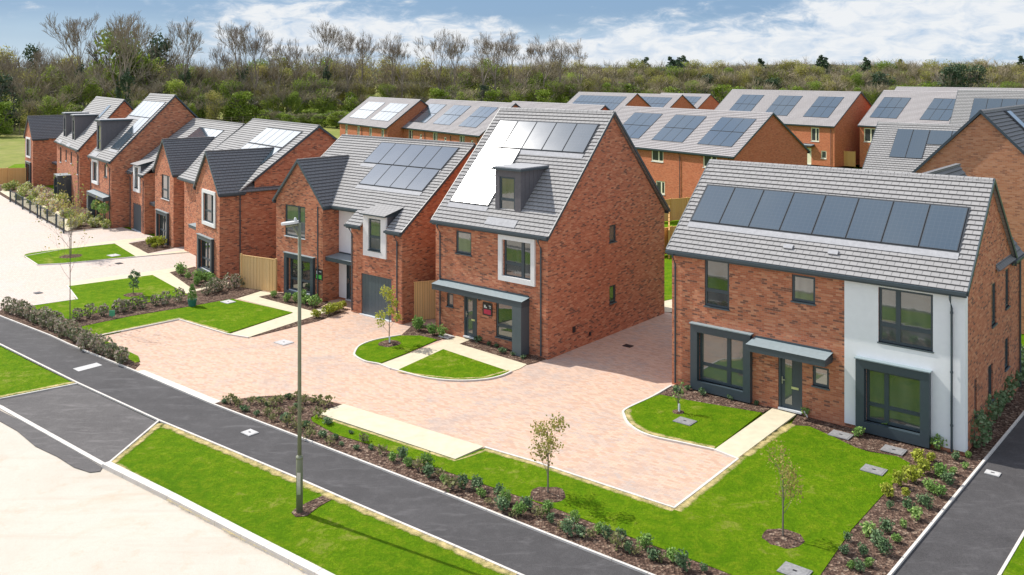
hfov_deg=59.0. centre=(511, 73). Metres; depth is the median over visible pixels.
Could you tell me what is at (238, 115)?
bush
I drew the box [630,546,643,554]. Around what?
shrub
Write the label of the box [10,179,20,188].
garden plant
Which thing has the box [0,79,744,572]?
ground
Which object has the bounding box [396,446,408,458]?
shrub
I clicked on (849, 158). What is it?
timber fence
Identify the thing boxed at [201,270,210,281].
shrub
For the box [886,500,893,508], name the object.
shrub
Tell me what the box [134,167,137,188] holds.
window
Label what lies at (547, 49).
bare tree
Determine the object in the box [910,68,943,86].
budding tree
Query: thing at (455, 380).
kerb
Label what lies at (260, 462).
kerb
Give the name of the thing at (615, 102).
brick terrace
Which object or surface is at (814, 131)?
window
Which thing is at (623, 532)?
shrub
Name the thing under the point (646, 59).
conifer
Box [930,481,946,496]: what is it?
shrub
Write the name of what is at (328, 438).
shrub
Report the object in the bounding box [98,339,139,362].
lawn
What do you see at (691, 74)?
budding tree
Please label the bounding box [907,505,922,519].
shrub
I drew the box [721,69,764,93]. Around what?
budding tree
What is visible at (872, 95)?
leafing tree
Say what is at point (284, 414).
shrub
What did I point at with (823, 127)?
brick terrace
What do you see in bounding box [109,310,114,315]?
plant label
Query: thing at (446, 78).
budding tree
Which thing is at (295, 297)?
shrub
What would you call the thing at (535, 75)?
leafing tree
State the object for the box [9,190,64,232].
metal railing
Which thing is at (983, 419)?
hedge
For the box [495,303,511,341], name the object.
window
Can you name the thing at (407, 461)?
shrub
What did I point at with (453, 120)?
brick terrace
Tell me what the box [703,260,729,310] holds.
window
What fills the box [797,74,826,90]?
budding tree
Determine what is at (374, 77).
woodland
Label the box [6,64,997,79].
hills
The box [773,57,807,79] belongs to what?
budding tree
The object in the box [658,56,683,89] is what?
conifer
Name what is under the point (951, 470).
shrub
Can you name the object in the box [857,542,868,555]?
shrub
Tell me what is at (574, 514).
shrub
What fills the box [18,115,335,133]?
post and wire fence
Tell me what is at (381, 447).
shrub
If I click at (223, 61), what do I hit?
bare tree
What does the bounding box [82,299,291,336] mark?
lawn
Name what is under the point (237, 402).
shrub
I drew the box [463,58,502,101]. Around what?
leafing tree
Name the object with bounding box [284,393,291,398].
shrub
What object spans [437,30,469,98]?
bare tree
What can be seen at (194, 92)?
leafing tree
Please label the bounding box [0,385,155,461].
crossover
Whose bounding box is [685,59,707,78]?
budding tree
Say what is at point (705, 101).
brick terrace
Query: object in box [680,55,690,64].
conifer
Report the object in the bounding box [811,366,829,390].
window
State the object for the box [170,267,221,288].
planting bed
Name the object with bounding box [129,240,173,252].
planting bed
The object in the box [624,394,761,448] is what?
lawn
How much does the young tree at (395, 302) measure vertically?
2.717 m
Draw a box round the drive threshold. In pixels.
[139,370,220,402]
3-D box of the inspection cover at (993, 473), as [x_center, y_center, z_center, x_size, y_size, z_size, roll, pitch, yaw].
[14.403,11.965,27.102,0.400,0.030,0.320,0,0,40]
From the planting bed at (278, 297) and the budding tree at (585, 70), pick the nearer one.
the planting bed at (278, 297)
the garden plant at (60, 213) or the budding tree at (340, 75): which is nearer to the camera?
the garden plant at (60, 213)
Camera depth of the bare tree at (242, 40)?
224.26 m
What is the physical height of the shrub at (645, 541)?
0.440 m
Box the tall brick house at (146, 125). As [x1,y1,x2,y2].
[86,93,198,227]
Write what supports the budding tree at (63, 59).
on the ground at (12, 147)
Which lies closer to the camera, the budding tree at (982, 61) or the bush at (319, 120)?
the bush at (319, 120)
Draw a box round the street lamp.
[281,217,302,512]
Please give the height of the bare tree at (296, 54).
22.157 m
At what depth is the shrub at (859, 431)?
29.81 m
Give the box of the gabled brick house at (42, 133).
[23,115,62,185]
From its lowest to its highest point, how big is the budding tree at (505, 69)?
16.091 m
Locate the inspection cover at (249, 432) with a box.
[241,429,258,435]
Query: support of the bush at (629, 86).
on the ground at (12, 147)
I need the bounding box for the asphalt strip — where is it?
[0,411,101,471]
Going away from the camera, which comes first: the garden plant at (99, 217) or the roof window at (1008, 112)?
the roof window at (1008, 112)
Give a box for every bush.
[0,100,24,135]
[66,102,86,111]
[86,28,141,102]
[187,92,210,118]
[219,91,258,122]
[221,95,245,122]
[245,96,260,117]
[257,108,280,119]
[276,114,299,122]
[298,109,316,123]
[314,113,328,126]
[315,88,334,113]
[323,110,347,127]
[336,94,361,117]
[337,91,361,108]
[417,85,458,101]
[476,89,505,101]
[532,89,555,102]
[558,83,581,102]
[613,79,643,92]
[663,84,690,92]
[710,84,732,102]
[717,83,745,98]
[787,84,811,90]
[916,81,937,86]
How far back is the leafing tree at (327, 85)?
231.23 m
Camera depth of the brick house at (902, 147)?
63.84 m
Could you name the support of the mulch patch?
on the verge grass at (335, 536)
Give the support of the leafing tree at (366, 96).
on the ground at (12, 147)
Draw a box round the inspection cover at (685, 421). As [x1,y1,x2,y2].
[673,416,696,425]
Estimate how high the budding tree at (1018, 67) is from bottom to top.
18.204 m
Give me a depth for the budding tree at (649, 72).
367.87 m
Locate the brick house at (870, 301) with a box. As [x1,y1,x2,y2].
[665,159,1023,455]
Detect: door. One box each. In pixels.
[134,203,140,231]
[297,473,300,494]
[345,265,350,300]
[362,273,390,319]
[463,296,476,339]
[778,358,801,413]
[807,148,810,164]
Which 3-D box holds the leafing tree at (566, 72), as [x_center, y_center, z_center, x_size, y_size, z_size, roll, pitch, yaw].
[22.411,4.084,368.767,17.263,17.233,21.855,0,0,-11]
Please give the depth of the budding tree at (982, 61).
426.27 m
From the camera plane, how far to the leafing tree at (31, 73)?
215.85 m
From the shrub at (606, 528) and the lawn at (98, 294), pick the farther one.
the lawn at (98, 294)
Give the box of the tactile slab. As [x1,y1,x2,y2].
[73,363,100,370]
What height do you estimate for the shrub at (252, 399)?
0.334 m
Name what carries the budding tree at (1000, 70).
on the ground at (12, 147)
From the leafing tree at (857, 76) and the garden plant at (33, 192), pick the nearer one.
the garden plant at (33, 192)
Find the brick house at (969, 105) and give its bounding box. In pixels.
[949,90,1023,124]
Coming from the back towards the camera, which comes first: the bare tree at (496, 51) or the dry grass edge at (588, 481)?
the bare tree at (496, 51)
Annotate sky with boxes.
[0,0,1023,69]
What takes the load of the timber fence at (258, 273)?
on the planting bed at (226, 293)
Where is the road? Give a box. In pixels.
[0,410,306,574]
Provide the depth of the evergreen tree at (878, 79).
311.29 m
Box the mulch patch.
[292,495,336,516]
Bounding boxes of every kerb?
[0,195,109,232]
[0,315,654,574]
[0,343,523,574]
[0,383,76,399]
[0,405,104,466]
[24,243,187,264]
[24,285,77,306]
[98,319,248,337]
[102,461,334,574]
[110,420,158,460]
[353,334,399,369]
[391,368,511,381]
[484,446,738,508]
[622,385,714,450]
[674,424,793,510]
[887,411,1023,574]
[997,530,1023,574]
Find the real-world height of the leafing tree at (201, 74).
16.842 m
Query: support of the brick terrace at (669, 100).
on the ground at (12, 147)
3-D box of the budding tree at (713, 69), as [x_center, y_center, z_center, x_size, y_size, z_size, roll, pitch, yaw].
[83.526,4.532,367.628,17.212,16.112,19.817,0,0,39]
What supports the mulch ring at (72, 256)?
on the lawn at (97, 252)
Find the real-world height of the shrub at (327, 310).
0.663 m
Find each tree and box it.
[0,45,28,117]
[0,50,42,129]
[0,68,31,103]
[0,72,32,127]
[5,67,60,111]
[5,77,62,126]
[6,55,55,107]
[15,57,92,114]
[16,43,50,69]
[18,42,62,95]
[18,91,81,114]
[19,98,48,127]
[32,161,98,319]
[39,52,89,107]
[41,12,105,111]
[41,77,100,111]
[43,48,97,111]
[55,190,86,254]
[56,70,117,106]
[57,63,119,111]
[73,47,112,104]
[84,11,161,98]
[84,64,141,99]
[91,199,101,215]
[94,77,146,103]
[97,44,173,88]
[97,203,108,228]
[106,14,156,104]
[124,81,163,102]
[124,95,143,108]
[128,269,140,292]
[129,50,176,100]
[130,62,155,91]
[131,61,178,93]
[140,76,198,100]
[145,32,178,92]
[147,51,194,93]
[152,16,203,101]
[161,60,220,98]
[173,79,214,113]
[177,55,226,90]
[183,100,202,113]
[187,68,240,119]
[187,90,231,120]
[189,62,228,116]
[205,59,244,96]
[208,42,240,120]
[213,22,265,121]
[217,76,257,112]
[223,55,274,93]
[223,62,269,112]
[233,24,276,104]
[240,61,292,112]
[242,80,286,117]
[253,87,289,119]
[256,49,310,109]
[261,38,300,120]
[266,63,304,112]
[268,110,296,121]
[275,88,311,121]
[277,39,323,88]
[279,57,320,105]
[287,76,331,116]
[289,65,322,116]
[291,113,308,122]
[299,85,341,115]
[301,48,344,110]
[302,59,356,111]
[306,77,353,107]
[307,112,322,124]
[309,20,352,104]
[315,57,362,107]
[329,28,369,93]
[334,32,383,88]
[335,76,378,103]
[338,52,384,94]
[350,66,385,97]
[355,94,378,103]
[369,59,424,97]
[372,55,415,96]
[375,285,401,342]
[377,35,410,97]
[377,64,411,97]
[377,80,405,97]
[378,32,409,94]
[394,63,444,100]
[397,77,432,98]
[398,58,438,98]
[409,96,428,101]
[412,29,461,89]
[418,66,468,99]
[425,62,470,87]
[436,82,469,99]
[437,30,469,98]
[444,58,481,100]
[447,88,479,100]
[451,66,483,100]
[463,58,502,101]
[464,32,501,97]
[469,53,510,100]
[472,31,513,97]
[473,84,497,101]
[491,68,525,100]
[493,32,528,87]
[495,83,528,102]
[498,78,531,100]
[500,64,516,97]
[511,59,556,101]
[514,40,546,100]
[515,63,561,101]
[520,83,542,101]
[526,36,564,97]
[528,412,569,492]
[529,58,575,90]
[539,80,570,102]
[548,41,574,95]
[548,64,582,100]
[548,73,575,102]
[549,61,580,73]
[561,38,587,87]
[561,71,600,99]
[563,78,602,96]
[564,61,600,72]
[564,66,598,90]
[574,63,601,70]
[576,73,602,91]
[585,69,604,87]
[589,65,625,89]
[589,78,627,92]
[591,75,632,91]
[596,58,637,76]
[599,65,645,91]
[607,63,635,78]
[607,75,637,92]
[616,58,655,89]
[622,69,644,86]
[624,73,656,92]
[626,59,664,87]
[633,64,667,93]
[633,84,665,93]
[642,75,679,92]
[647,75,680,89]
[648,70,682,92]
[663,57,697,86]
[664,64,696,91]
[672,380,685,411]
[673,75,705,93]
[675,66,702,88]
[676,77,716,93]
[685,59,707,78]
[686,67,721,92]
[697,60,717,92]
[697,73,722,98]
[702,68,740,98]
[704,66,732,98]
[705,60,737,92]
[705,60,738,87]
[714,62,750,81]
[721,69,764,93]
[727,59,766,69]
[727,68,766,82]
[738,61,778,85]
[742,79,776,89]
[749,76,764,87]
[754,60,776,71]
[755,67,793,86]
[760,437,804,535]
[761,77,786,89]
[764,85,791,89]
[765,60,800,81]
[768,65,794,79]
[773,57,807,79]
[775,76,808,90]
[778,68,804,89]
[786,63,822,85]
[787,80,825,90]
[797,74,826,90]
[799,64,836,82]
[809,71,843,89]
[812,58,842,71]
[813,78,853,90]
[824,75,856,90]
[829,68,873,88]
[830,63,872,90]
[845,82,886,104]
[845,83,875,98]
[854,59,901,75]
[860,66,898,94]
[862,71,898,100]
[870,83,903,93]
[872,61,903,74]
[877,70,912,84]
[878,75,910,86]
[881,63,927,81]
[884,58,929,75]
[897,59,924,73]
[897,77,924,86]
[898,64,939,85]
[907,64,942,82]
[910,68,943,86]
[918,59,943,79]
[924,65,952,78]
[931,62,970,86]
[934,59,967,66]
[936,62,988,87]
[949,59,981,71]
[961,57,997,68]
[961,63,1003,87]
[961,64,1002,87]
[966,83,998,87]
[971,61,1001,70]
[977,71,1014,85]
[978,66,1012,85]
[985,63,1020,82]
[987,61,1023,83]
[994,60,1016,71]
[998,80,1023,87]
[1004,70,1023,84]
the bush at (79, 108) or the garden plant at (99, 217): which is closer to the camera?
the garden plant at (99, 217)
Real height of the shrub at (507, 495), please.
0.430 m
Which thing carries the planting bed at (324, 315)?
on the paved ground at (590, 392)
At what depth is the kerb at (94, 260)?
58.62 m
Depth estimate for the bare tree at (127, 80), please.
179.77 m
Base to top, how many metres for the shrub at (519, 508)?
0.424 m
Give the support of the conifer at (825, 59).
on the ground at (12, 147)
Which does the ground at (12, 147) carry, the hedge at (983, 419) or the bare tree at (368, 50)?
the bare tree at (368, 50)
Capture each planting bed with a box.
[0,185,108,231]
[0,304,139,369]
[48,281,261,326]
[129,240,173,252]
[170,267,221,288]
[215,395,729,574]
[252,308,346,336]
[259,293,327,310]
[402,325,451,340]
[460,339,545,364]
[661,384,770,412]
[790,381,1023,574]
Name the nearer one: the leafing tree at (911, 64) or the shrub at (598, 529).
the shrub at (598, 529)
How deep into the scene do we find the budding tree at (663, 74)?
371.15 m
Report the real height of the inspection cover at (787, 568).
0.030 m
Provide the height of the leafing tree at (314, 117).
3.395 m
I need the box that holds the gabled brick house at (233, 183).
[177,118,336,279]
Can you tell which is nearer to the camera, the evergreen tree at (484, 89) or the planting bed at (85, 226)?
the planting bed at (85, 226)
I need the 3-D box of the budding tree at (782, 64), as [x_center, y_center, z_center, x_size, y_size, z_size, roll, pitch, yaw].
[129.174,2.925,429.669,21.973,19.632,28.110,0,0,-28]
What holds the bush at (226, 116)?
on the ground at (12, 147)
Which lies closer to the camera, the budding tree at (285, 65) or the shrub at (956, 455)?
the shrub at (956, 455)
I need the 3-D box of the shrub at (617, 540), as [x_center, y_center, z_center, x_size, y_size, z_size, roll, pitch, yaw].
[2.648,11.774,22.798,0.471,0.454,0.551,0,0,-29]
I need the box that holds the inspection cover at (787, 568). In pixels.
[776,561,812,574]
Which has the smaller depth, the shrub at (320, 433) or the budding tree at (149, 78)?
the shrub at (320, 433)
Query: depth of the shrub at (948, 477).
26.31 m
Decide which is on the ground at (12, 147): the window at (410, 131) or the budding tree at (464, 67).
the budding tree at (464, 67)
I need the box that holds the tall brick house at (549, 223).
[430,107,670,359]
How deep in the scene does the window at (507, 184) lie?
40.17 m
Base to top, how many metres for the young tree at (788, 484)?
2.599 m
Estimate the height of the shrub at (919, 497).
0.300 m
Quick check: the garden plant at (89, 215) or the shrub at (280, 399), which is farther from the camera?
the garden plant at (89, 215)
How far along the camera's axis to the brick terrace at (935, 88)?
123.03 m
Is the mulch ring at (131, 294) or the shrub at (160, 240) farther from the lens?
the shrub at (160, 240)
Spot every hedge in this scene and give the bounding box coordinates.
[0,296,129,363]
[37,306,63,320]
[71,287,185,319]
[201,273,245,294]
[970,344,1023,447]
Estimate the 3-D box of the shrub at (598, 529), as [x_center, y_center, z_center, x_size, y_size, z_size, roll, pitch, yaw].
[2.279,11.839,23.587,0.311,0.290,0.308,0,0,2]
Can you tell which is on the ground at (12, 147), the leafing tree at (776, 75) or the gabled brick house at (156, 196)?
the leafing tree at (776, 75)
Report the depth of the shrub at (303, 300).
46.86 m
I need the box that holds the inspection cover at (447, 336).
[438,334,454,338]
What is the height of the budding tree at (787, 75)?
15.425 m
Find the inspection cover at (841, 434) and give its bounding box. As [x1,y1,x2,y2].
[828,429,853,439]
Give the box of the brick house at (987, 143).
[911,104,1023,333]
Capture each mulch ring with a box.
[59,254,81,257]
[123,293,142,296]
[378,340,400,346]
[530,487,565,501]
[672,409,683,413]
[762,528,804,548]
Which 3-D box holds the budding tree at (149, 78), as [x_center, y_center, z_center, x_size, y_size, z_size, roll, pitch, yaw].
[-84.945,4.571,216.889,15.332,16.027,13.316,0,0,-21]
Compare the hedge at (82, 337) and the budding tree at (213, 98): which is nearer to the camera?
the hedge at (82, 337)
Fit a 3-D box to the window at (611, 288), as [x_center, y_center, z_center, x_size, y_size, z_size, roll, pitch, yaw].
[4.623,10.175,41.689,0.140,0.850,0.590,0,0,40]
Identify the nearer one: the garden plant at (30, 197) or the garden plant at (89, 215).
the garden plant at (89, 215)
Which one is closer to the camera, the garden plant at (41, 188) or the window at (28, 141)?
the garden plant at (41, 188)
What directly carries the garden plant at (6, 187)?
on the planting bed at (85, 226)
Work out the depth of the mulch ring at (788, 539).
23.20 m
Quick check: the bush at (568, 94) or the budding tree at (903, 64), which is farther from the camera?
the budding tree at (903, 64)
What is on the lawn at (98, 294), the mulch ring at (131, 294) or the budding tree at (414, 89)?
the mulch ring at (131, 294)
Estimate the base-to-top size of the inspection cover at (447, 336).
0.030 m
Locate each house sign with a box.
[315,269,322,280]
[483,302,492,316]
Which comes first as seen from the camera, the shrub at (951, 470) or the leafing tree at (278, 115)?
the shrub at (951, 470)
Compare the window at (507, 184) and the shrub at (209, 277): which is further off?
the shrub at (209, 277)
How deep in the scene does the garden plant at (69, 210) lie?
74.90 m
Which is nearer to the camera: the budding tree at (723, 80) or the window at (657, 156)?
the window at (657, 156)
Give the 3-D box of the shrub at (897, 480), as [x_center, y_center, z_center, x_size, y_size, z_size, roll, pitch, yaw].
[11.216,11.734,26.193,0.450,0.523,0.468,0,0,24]
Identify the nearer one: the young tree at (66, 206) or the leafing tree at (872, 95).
the young tree at (66, 206)
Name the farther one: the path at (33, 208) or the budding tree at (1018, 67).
the budding tree at (1018, 67)
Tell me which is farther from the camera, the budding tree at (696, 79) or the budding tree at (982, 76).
the budding tree at (982, 76)
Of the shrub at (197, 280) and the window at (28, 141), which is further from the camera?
the window at (28, 141)
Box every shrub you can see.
[145,236,154,245]
[156,235,166,246]
[174,261,187,274]
[185,271,191,278]
[192,268,203,280]
[193,276,200,284]
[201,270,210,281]
[207,273,214,281]
[222,393,236,402]
[232,397,242,405]
[240,405,250,411]
[247,396,256,403]
[256,395,268,403]
[262,407,273,415]
[264,395,279,406]
[268,413,277,420]
[270,290,276,296]
[275,393,286,402]
[279,412,290,420]
[281,413,295,425]
[283,293,290,301]
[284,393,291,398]
[288,405,297,412]
[289,390,303,398]
[290,420,303,429]
[292,292,297,301]
[295,394,310,403]
[301,293,311,304]
[302,420,309,426]
[303,427,316,437]
[305,423,315,430]
[306,294,321,306]
[310,309,320,317]
[310,394,325,403]
[311,406,327,417]
[317,430,326,436]
[318,395,334,405]
[321,302,337,315]
[321,434,335,444]
[322,417,332,424]
[332,301,343,311]
[359,432,368,441]
[373,444,387,454]
[387,450,396,461]
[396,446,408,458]
[402,456,412,465]
[411,315,425,330]
[411,456,426,470]
[420,451,434,464]
[422,462,434,476]
[426,322,437,334]
[434,467,444,474]
[437,324,447,335]
[439,473,447,482]
[441,474,463,491]
[457,473,468,488]
[471,474,483,488]
[474,335,481,341]
[476,487,485,496]
[484,497,493,504]
[493,482,503,495]
[494,495,509,510]
[498,347,507,352]
[499,487,511,502]
[508,511,518,516]
[511,501,527,514]
[519,496,532,509]
[531,505,546,517]
[541,499,553,513]
[546,512,554,522]
[560,515,576,535]
[568,509,579,522]
[574,523,586,536]
[583,527,597,537]
[594,521,604,533]
[601,524,613,539]
[604,530,624,549]
[615,527,626,539]
[623,539,633,553]
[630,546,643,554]
[636,531,653,548]
[646,547,660,559]
[654,552,664,562]
[665,547,677,561]
[672,385,680,391]
[674,548,691,571]
[698,387,705,394]
[699,562,707,571]
[801,406,809,415]
[838,544,848,553]
[843,531,852,540]
[846,560,854,568]
[851,426,865,436]
[854,557,865,571]
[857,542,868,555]
[859,521,876,536]
[864,557,873,566]
[870,528,885,546]
[876,536,892,554]
[878,482,894,496]
[879,517,895,531]
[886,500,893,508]
[891,469,907,487]
[891,532,902,541]
[899,517,906,527]
[901,465,914,471]
[901,487,910,496]
[902,496,914,508]
[904,464,924,482]
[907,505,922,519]
[910,448,924,462]
[915,456,933,473]
[916,493,926,503]
[921,492,933,508]
[922,477,936,490]
[926,452,935,460]
[930,433,947,449]
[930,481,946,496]
[933,462,947,477]
[940,471,954,484]
[948,466,957,472]
[951,450,959,459]
[960,461,968,468]
[965,451,971,457]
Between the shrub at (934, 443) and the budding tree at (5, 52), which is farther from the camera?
the budding tree at (5, 52)
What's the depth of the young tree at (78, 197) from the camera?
43.85 m
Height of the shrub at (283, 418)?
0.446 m
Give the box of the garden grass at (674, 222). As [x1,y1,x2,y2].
[0,164,1023,451]
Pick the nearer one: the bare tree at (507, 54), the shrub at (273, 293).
the shrub at (273, 293)
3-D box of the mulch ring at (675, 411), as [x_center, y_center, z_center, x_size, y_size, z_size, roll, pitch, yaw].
[5.881,11.918,31.971,0.424,0.070,0.451,0,0,0]
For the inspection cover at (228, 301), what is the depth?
47.33 m
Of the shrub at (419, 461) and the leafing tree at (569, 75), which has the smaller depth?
the shrub at (419, 461)
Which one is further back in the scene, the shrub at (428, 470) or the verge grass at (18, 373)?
the verge grass at (18, 373)
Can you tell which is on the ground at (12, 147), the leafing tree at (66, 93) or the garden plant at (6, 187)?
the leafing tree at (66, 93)
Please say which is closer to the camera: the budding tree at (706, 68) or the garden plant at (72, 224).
the garden plant at (72, 224)
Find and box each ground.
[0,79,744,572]
[0,185,195,309]
[75,278,734,507]
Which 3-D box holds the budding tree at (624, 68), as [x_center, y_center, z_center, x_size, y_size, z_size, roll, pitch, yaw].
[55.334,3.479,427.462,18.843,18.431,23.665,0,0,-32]
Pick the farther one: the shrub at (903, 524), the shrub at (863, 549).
the shrub at (903, 524)
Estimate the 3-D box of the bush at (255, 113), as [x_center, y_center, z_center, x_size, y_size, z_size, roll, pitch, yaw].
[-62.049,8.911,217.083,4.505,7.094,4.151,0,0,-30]
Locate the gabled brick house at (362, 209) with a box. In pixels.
[272,134,476,323]
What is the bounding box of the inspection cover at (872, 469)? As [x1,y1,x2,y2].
[860,464,887,475]
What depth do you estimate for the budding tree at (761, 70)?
368.17 m
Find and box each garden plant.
[1,183,11,190]
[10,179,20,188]
[16,185,29,194]
[21,181,33,189]
[26,195,35,203]
[27,188,39,196]
[32,196,47,207]
[35,184,47,194]
[38,190,55,198]
[44,205,56,214]
[45,198,54,206]
[49,197,63,209]
[53,192,68,201]
[57,208,66,216]
[62,208,74,216]
[66,212,79,218]
[66,216,80,226]
[78,214,86,224]
[80,211,93,220]
[87,216,99,226]
[95,214,104,224]
[99,218,110,227]
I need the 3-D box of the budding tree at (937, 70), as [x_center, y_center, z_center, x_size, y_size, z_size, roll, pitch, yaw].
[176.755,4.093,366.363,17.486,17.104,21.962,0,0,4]
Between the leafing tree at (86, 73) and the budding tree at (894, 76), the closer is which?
the leafing tree at (86, 73)
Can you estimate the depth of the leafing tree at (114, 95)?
200.75 m
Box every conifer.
[187,284,196,306]
[639,57,650,67]
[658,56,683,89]
[674,57,685,85]
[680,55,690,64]
[754,58,769,84]
[810,54,832,79]
[823,57,841,90]
[856,57,874,87]
[1012,55,1023,76]
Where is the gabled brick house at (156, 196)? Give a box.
[125,118,244,246]
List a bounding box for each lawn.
[24,244,133,263]
[32,275,187,318]
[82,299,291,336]
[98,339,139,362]
[311,414,909,574]
[355,335,436,363]
[399,349,508,379]
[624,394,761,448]
[664,263,671,300]
[1002,537,1023,574]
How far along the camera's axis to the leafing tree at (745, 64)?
427.84 m
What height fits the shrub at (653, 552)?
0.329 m
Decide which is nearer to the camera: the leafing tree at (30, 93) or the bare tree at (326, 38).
the leafing tree at (30, 93)
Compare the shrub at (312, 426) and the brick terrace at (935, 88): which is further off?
the brick terrace at (935, 88)
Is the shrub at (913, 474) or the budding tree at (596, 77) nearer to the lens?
the shrub at (913, 474)
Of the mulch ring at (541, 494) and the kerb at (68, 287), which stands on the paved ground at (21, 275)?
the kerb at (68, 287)
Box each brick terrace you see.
[337,97,427,137]
[402,99,520,144]
[511,101,609,109]
[567,92,650,111]
[616,106,810,198]
[638,93,696,108]
[660,93,719,109]
[714,89,871,166]
[857,90,957,166]
[894,87,1023,90]
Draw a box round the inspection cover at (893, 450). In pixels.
[880,444,907,455]
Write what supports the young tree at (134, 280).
on the lawn at (98, 294)
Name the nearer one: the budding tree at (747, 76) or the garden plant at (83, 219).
the garden plant at (83, 219)
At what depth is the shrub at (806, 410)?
31.51 m
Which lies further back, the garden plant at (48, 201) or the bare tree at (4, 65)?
the bare tree at (4, 65)
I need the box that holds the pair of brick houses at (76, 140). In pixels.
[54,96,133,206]
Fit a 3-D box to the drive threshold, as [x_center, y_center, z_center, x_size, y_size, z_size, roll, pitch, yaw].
[-12.837,11.985,34.711,5.636,0.030,0.374,0,0,41]
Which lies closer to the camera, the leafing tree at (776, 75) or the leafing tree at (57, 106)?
the leafing tree at (57, 106)
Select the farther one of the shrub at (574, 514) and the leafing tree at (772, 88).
the leafing tree at (772, 88)
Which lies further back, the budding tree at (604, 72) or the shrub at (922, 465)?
the budding tree at (604, 72)
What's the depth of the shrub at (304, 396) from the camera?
32.78 m
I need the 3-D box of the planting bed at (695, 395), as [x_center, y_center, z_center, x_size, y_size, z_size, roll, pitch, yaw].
[7.618,11.985,33.340,4.058,0.030,1.533,0,0,30]
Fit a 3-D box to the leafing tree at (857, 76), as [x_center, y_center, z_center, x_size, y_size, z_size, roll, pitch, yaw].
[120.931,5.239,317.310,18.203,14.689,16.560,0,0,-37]
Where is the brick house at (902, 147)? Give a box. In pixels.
[862,122,962,172]
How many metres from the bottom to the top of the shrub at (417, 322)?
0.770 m
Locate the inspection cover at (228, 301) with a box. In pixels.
[220,300,235,303]
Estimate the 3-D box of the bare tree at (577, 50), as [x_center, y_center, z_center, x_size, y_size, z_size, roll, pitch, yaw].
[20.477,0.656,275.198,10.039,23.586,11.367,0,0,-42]
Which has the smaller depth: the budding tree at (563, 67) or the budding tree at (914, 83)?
the budding tree at (914, 83)
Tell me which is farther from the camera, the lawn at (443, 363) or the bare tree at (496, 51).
the bare tree at (496, 51)
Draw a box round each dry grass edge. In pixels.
[0,382,73,396]
[98,318,226,334]
[111,423,161,462]
[119,464,307,569]
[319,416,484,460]
[398,370,508,378]
[484,449,674,510]
[625,409,714,447]
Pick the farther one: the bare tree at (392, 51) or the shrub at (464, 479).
the bare tree at (392, 51)
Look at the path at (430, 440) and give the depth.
30.12 m
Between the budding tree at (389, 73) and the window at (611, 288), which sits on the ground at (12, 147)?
the budding tree at (389, 73)
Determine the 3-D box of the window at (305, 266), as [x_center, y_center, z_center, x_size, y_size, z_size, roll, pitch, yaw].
[-11.359,10.885,48.667,1.960,1.770,0.140,0,0,40]
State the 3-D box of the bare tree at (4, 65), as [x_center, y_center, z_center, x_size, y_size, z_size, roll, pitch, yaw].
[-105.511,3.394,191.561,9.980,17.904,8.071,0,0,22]
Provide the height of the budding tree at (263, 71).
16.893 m
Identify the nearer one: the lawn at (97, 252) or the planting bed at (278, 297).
the planting bed at (278, 297)
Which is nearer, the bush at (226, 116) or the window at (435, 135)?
the window at (435, 135)
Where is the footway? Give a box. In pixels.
[0,317,644,574]
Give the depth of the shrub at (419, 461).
27.24 m
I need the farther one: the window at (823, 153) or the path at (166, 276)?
the window at (823, 153)
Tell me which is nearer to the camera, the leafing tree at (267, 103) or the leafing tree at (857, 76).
the leafing tree at (267, 103)
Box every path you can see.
[0,190,84,230]
[45,238,146,250]
[68,266,205,292]
[116,242,188,255]
[231,291,329,337]
[321,404,483,458]
[382,336,526,370]
[664,299,671,311]
[716,406,797,457]
[893,416,1023,574]
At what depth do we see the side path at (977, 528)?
24.00 m
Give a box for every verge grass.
[0,347,72,397]
[115,424,509,574]
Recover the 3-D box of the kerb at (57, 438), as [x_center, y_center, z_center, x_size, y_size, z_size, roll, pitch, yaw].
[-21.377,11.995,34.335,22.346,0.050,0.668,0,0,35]
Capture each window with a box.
[27,139,29,155]
[94,162,96,180]
[97,125,99,150]
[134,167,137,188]
[160,215,165,238]
[161,174,169,200]
[200,240,209,271]
[203,193,212,223]
[284,204,305,239]
[289,258,309,294]
[367,218,380,252]
[409,130,412,138]
[433,132,437,139]
[446,293,453,307]
[455,231,471,256]
[460,135,464,141]
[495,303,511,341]
[500,176,514,209]
[505,240,529,279]
[609,224,616,243]
[609,285,616,304]
[651,151,663,162]
[656,180,664,194]
[700,333,742,389]
[702,156,716,167]
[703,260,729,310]
[790,274,815,305]
[811,127,818,141]
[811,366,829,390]
[821,151,825,158]
[864,128,874,142]
[866,369,919,432]
[877,287,933,353]
[988,364,993,405]
[991,282,997,328]
[1004,110,1023,129]
[1004,337,1010,371]
[1005,268,1010,310]
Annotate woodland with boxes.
[14,68,971,90]
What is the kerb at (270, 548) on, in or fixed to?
on the road
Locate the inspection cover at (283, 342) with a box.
[274,339,293,345]
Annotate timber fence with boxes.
[0,167,25,184]
[240,253,276,291]
[414,280,435,319]
[664,197,690,220]
[664,226,675,254]
[668,206,669,258]
[844,151,855,166]
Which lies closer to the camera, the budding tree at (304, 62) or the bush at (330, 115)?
the bush at (330, 115)
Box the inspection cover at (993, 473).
[984,469,1000,476]
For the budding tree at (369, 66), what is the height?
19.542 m
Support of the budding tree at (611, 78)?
on the ground at (12, 147)
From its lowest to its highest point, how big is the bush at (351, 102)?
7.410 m

